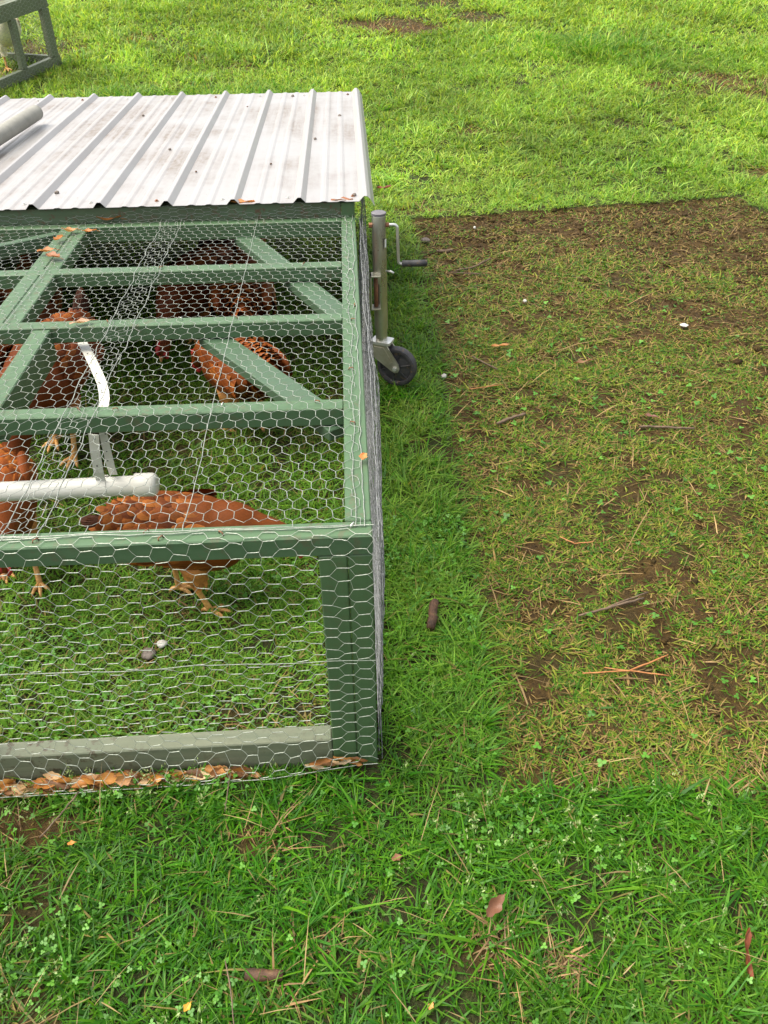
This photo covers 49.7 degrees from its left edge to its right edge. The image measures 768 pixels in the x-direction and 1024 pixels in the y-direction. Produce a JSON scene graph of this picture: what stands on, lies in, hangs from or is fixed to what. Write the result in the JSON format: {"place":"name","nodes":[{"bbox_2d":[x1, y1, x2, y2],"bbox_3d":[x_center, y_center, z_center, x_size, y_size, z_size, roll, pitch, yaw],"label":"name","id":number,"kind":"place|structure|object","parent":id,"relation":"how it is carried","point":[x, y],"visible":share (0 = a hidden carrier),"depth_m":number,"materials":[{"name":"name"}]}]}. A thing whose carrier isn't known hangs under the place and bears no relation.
{"place":"outdoors","nodes":[
{"label":"outdoors","id":0,"kind":"place"},
{"bbox_2d":[0,0,767,1023],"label":"lawn grass","id":1,"kind":"structure","parent":0,"point":[250,40],"depth_m":2.19,"materials":[{"name":"green plant"}]},
{"bbox_2d":[183,1001,192,1011],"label":"dry leaf","id":2,"kind":"object","parent":1,"relation":"on","point":[187,1006],"visible":1,"depth_m":1.50,"materials":[{"name":"yellow plant"}]},
{"bbox_2d":[392,853,401,860],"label":"dry leaf","id":3,"kind":"object","parent":1,"relation":"on","point":[396,855],"visible":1,"depth_m":1.73,"materials":[{"name":"beige plant"}]},
{"bbox_2d":[426,598,438,630],"bbox_3d":[0.136,0.282,2.289,0.029,0.031,0.106,4,37,6],"label":"bark piece","id":4,"kind":"object","parent":1,"relation":"on","point":[432,617],"visible":1,"depth_m":2.27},
{"bbox_2d":[486,892,506,916],"bbox_3d":[0.223,0.767,1.623,0.067,0.020,0.026,-22,42,-25],"label":"dry leaf","id":5,"kind":"object","parent":1,"relation":"on","point":[494,906],"visible":1,"depth_m":1.63,"materials":[{"name":"brown plant"}]},
{"bbox_2d":[740,921,753,978],"bbox_3d":[0.684,0.815,1.559,0.015,0.036,0.104,7,38,10],"label":"dry leaf","id":6,"kind":"object","parent":1,"relation":"on","point":[748,938],"visible":1,"depth_m":1.56,"materials":[{"name":"brown plant"}]},
{"bbox_2d":[0,0,767,1023],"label":"ground","id":7,"kind":"structure","parent":0,"point":[670,560],"depth_m":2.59,"materials":[{"name":"plant"}]},
{"bbox_2d":[0,344,13,352],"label":"hen","id":8,"kind":"object","parent":7,"relation":"on","point":[5,345],"visible":0.06,"depth_m":2.98,"materials":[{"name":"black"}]},
{"bbox_2d":[0,18,20,71],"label":"hen","id":9,"kind":"object","parent":7,"relation":"on","point":[4,29],"visible":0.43,"depth_m":7.35,"materials":[{"name":"white"}]},
{"bbox_2d":[0,444,50,596],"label":"hen","id":10,"kind":"object","parent":7,"relation":"on","point":[6,515],"visible":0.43,"depth_m":2.34,"materials":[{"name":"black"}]},
{"bbox_2d":[0,0,61,92],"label":"chicken coop","id":11,"kind":"structure","parent":7,"relation":"on","point":[11,11],"depth_m":7.26,"materials":[{"name":"green paint"}]},
{"bbox_2d":[0,254,62,321],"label":"hen","id":12,"kind":"object","parent":7,"relation":"on","point":[50,306],"visible":0.12,"depth_m":3.30,"materials":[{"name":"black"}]},
{"bbox_2d":[0,287,103,470],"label":"hen","id":13,"kind":"object","parent":7,"relation":"on","point":[46,397],"visible":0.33,"depth_m":2.80,"materials":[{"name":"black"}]},
{"bbox_2d":[39,791,78,837],"bbox_3d":[-0.704,0.658,1.805,0.008,0.024,0.116,20,42,25],"label":"straw stalk","id":14,"kind":"object","parent":7,"relation":"on","point":[51,824],"visible":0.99,"depth_m":1.80,"materials":[{"name":"beige plant"}]},
{"bbox_2d":[141,647,155,659],"bbox_3d":[-0.626,0.378,2.209,0.039,0.022,0.041,-2,37,-2],"label":"dropping","id":15,"kind":"object","parent":7,"relation":"on","point":[147,655],"visible":0.91,"depth_m":2.20,"materials":[{"name":"grey"}]},
{"bbox_2d":[157,640,166,647],"bbox_3d":[-0.598,0.354,2.232,0.029,0.016,0.028,25,44,30],"label":"dropping","id":16,"kind":"object","parent":7,"relation":"on","point":[161,645],"visible":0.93,"depth_m":2.23,"materials":[{"name":"white"}]},
{"bbox_2d":[0,756,367,801],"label":"leaf litter","id":17,"kind":"object","parent":7,"relation":"on","point":[83,781],"visible":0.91,"depth_m":1.90,"materials":[{"name":"brown plant"}]},
{"bbox_2d":[79,489,303,616],"bbox_3d":[-0.497,0.109,2.277,0.631,0.368,0.227,0,37,1],"label":"hen","id":18,"kind":"object","parent":7,"relation":"on","point":[211,515],"visible":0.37,"depth_m":2.17,"materials":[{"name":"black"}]},
{"bbox_2d":[155,239,233,362],"bbox_3d":[-0.818,-0.917,3.610,0.250,0.402,0.711,12,39,16],"label":"hen","id":19,"kind":"object","parent":7,"relation":"on","point":[215,257],"visible":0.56,"depth_m":3.46,"materials":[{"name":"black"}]},
{"bbox_2d":[0,88,427,797],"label":"chicken coop","id":20,"kind":"structure","parent":7,"relation":"on","point":[92,156],"depth_m":2.31,"materials":[{"name":"green paint"}]},
{"bbox_2d":[0,105,42,145],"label":"plastic pipe","id":21,"kind":"object","parent":20,"relation":"on","point":[17,124],"visible":1,"depth_m":3.71,"materials":[{"name":"white plastic"}]},
{"bbox_2d":[37,246,58,251],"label":"dry leaf","id":22,"kind":"object","parent":20,"relation":"on","point":[46,249],"visible":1,"depth_m":2.73,"materials":[{"name":"brown plant"}]},
{"bbox_2d":[46,251,63,259],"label":"dry leaf","id":23,"kind":"object","parent":20,"relation":"on","point":[52,254],"visible":1,"depth_m":2.69,"materials":[{"name":"brown plant"}]},
{"bbox_2d":[53,234,62,239],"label":"dry leaf","id":24,"kind":"object","parent":20,"relation":"on","point":[58,237],"visible":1,"depth_m":2.83,"materials":[{"name":"orange plant"}]},
{"bbox_2d":[61,227,80,231],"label":"dry leaf","id":25,"kind":"object","parent":20,"relation":"on","point":[68,229],"visible":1,"depth_m":2.89,"materials":[{"name":"brown plant"}]},
{"bbox_2d":[0,342,158,501],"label":"hanging pipe","id":26,"kind":"object","parent":20,"relation":"hanging from","point":[106,483],"visible":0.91,"depth_m":2.02,"materials":[{"name":"white plastic"}]},
{"bbox_2d":[69,318,95,323],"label":"dry leaf","id":27,"kind":"object","parent":20,"relation":"on","point":[81,320],"visible":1,"depth_m":2.29,"materials":[{"name":"brown plant"}]},
{"bbox_2d":[82,228,97,231],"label":"dry leaf","id":28,"kind":"object","parent":20,"relation":"on","point":[87,230],"visible":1,"depth_m":2.88,"materials":[{"name":"brown plant"}]},
{"bbox_2d":[96,215,122,219],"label":"dry leaf","id":29,"kind":"object","parent":20,"relation":"on","point":[102,218],"visible":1,"depth_m":2.97,"materials":[{"name":"brown plant"}]},
{"bbox_2d":[231,199,254,202],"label":"dry leaf","id":30,"kind":"object","parent":20,"relation":"on","point":[241,200],"visible":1,"depth_m":2.97,"materials":[{"name":"brown plant"}]},
{"bbox_2d":[331,196,352,199],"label":"dry leaf","id":31,"kind":"object","parent":20,"relation":"on","point":[343,197],"visible":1,"depth_m":2.98,"materials":[{"name":"brown plant"}]},
{"bbox_2d":[359,452,366,459],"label":"dry leaf","id":32,"kind":"object","parent":20,"relation":"on","point":[363,455],"visible":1,"depth_m":1.72,"materials":[{"name":"orange plant"}]},
{"bbox_2d":[224,772,230,811],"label":"straw stalk","id":33,"kind":"object","parent":7,"relation":"on","point":[227,791],"visible":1,"depth_m":1.80,"materials":[{"name":"beige plant"}]},
{"bbox_2d":[225,960,233,1023],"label":"straw stalk","id":34,"kind":"object","parent":7,"relation":"on","point":[230,991],"visible":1,"depth_m":1.49,"materials":[{"name":"beige plant"}]},
{"bbox_2d":[197,238,265,254],"bbox_3d":[-0.711,-1.271,3.979,0.250,0.517,0.644,10,39,14],"label":"hen","id":35,"kind":"object","parent":7,"relation":"on","point":[218,241],"visible":0.06,"depth_m":3.77,"materials":[{"name":"black"}]},
{"bbox_2d":[190,337,292,432],"bbox_3d":[-0.539,-0.479,3.023,0.246,0.405,0.651,-28,45,-31],"label":"hen","id":36,"kind":"object","parent":7,"relation":"on","point":[232,376],"visible":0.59,"depth_m":2.85,"materials":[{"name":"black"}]},
{"bbox_2d":[208,253,276,338],"bbox_3d":[-0.580,-0.832,3.470,0.268,0.430,0.782,-5,37,-6],"label":"hen","id":37,"kind":"object","parent":7,"relation":"on","point":[213,295],"visible":0.52,"depth_m":3.24,"materials":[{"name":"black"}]},
{"bbox_2d":[244,967,282,982],"bbox_3d":[-0.225,0.867,1.554,0.075,0.028,0.028,-2,37,-2],"label":"bark piece","id":38,"kind":"object","parent":7,"relation":"on","point":[270,975],"visible":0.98,"depth_m":1.54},
{"bbox_2d":[0,298,767,1023],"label":"clover","id":39,"kind":"object","parent":7,"relation":"on","point":[166,944],"visible":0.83,"depth_m":1.89,"materials":[{"name":"green plant"}]},
{"bbox_2d":[0,0,767,1023],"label":"dead straw","id":40,"kind":"object","parent":7,"relation":"on","point":[576,958],"visible":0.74,"depth_m":1.64,"materials":[{"name":"brown plant"}]},
{"bbox_2d":[0,652,767,1023],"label":"seed heads","id":41,"kind":"object","parent":7,"relation":"on","point":[408,868],"visible":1,"depth_m":1.74,"materials":[{"name":"plant"}]},
{"bbox_2d":[29,2,767,788],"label":"soil crumbs","id":42,"kind":"object","parent":7,"relation":"on","point":[625,518],"visible":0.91,"depth_m":4.14,"materials":[{"name":"brown soil"}]},
{"bbox_2d":[421,237,429,243],"bbox_3d":[0.239,-1.558,4.756,0.054,0.035,0.050,-2,37,-2],"label":"dirt clod","id":43,"kind":"object","parent":7,"relation":"on","point":[426,239],"visible":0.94,"depth_m":4.74,"materials":[{"name":"grey soil"}]},
{"bbox_2d":[436,248,452,252],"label":"twig","id":44,"kind":"object","parent":7,"relation":"on","point":[443,250],"visible":1,"depth_m":4.63,"materials":[{"name":"brown wood"}]},
{"bbox_2d":[451,272,480,274],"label":"twig","id":45,"kind":"object","parent":7,"relation":"on","point":[466,273],"visible":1,"depth_m":4.36,"materials":[{"name":"brown wood"}]},
{"bbox_2d":[455,258,490,270],"bbox_3d":[0.480,-1.319,4.430,0.231,0.028,0.024,-21,42,-25],"label":"twig","id":46,"kind":"object","parent":7,"relation":"on","point":[473,266],"visible":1,"depth_m":4.42,"materials":[{"name":"brown wood"}]},
{"bbox_2d":[472,356,497,369],"bbox_3d":[0.430,-0.637,3.542,0.009,0.010,0.151,-26,44,-29],"label":"twig","id":47,"kind":"object","parent":7,"relation":"on","point":[485,363],"visible":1,"depth_m":3.54,"materials":[{"name":"brown wood"}]},
{"bbox_2d":[470,384,502,388],"bbox_3d":[0.415,-0.509,3.374,0.146,0.009,0.005,-12,39,-14],"label":"pine needle","id":48,"kind":"object","parent":7,"relation":"on","point":[486,386],"visible":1,"depth_m":3.37,"materials":[{"name":"brown plant"}]},
{"bbox_2d":[491,343,508,346],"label":"dry leaf","id":49,"kind":"object","parent":7,"relation":"on","point":[502,344],"visible":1,"depth_m":3.65,"materials":[{"name":"brown plant"}]},
{"bbox_2d":[496,412,525,423],"bbox_3d":[0.486,-0.359,3.175,0.142,0.016,0.016,-21,42,-25],"label":"twig","id":50,"kind":"object","parent":7,"relation":"on","point":[510,418],"visible":1,"depth_m":3.17,"materials":[{"name":"brown wood"}]},
{"bbox_2d":[560,536,593,543],"bbox_3d":[0.597,0.092,2.576,0.105,0.006,0.026,8,38,12],"label":"pine needle","id":51,"kind":"object","parent":7,"relation":"on","point":[575,543],"visible":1,"depth_m":2.57,"materials":[{"name":"brown plant"}]},
{"bbox_2d":[574,358,592,362],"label":"dry leaf","id":52,"kind":"object","parent":7,"relation":"on","point":[579,361],"visible":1,"depth_m":3.52,"materials":[{"name":"brown plant"}]},
{"bbox_2d":[578,597,643,616],"bbox_3d":[0.643,0.267,2.343,0.209,0.009,0.009,-12,39,-15],"label":"twig","id":53,"kind":"object","parent":7,"relation":"on","point":[613,606],"visible":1,"depth_m":2.34,"materials":[{"name":"brown wood"}]},
{"bbox_2d":[582,654,667,673],"bbox_3d":[0.636,0.405,2.161,0.246,0.007,0.029,-9,38,-11],"label":"pine needle","id":54,"kind":"object","parent":7,"relation":"on","point":[626,670],"visible":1,"depth_m":2.15,"materials":[{"name":"brown plant"}]},
{"bbox_2d":[606,592,647,607],"bbox_3d":[0.692,0.251,2.365,0.152,0.007,0.005,-17,40,-20],"label":"twig","id":55,"kind":"object","parent":7,"relation":"on","point":[628,599],"visible":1,"depth_m":2.37,"materials":[{"name":"brown wood"}]},
{"bbox_2d":[604,667,668,675],"bbox_3d":[0.654,0.414,2.150,0.164,0.005,0.004,5,38,8],"label":"pine needle","id":56,"kind":"object","parent":7,"relation":"on","point":[638,671],"visible":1,"depth_m":2.15,"materials":[{"name":"brown plant"}]},
{"bbox_2d":[639,425,694,428],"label":"twig","id":57,"kind":"object","parent":7,"relation":"on","point":[652,426],"visible":1,"depth_m":3.11,"materials":[{"name":"brown wood"}]}
]}

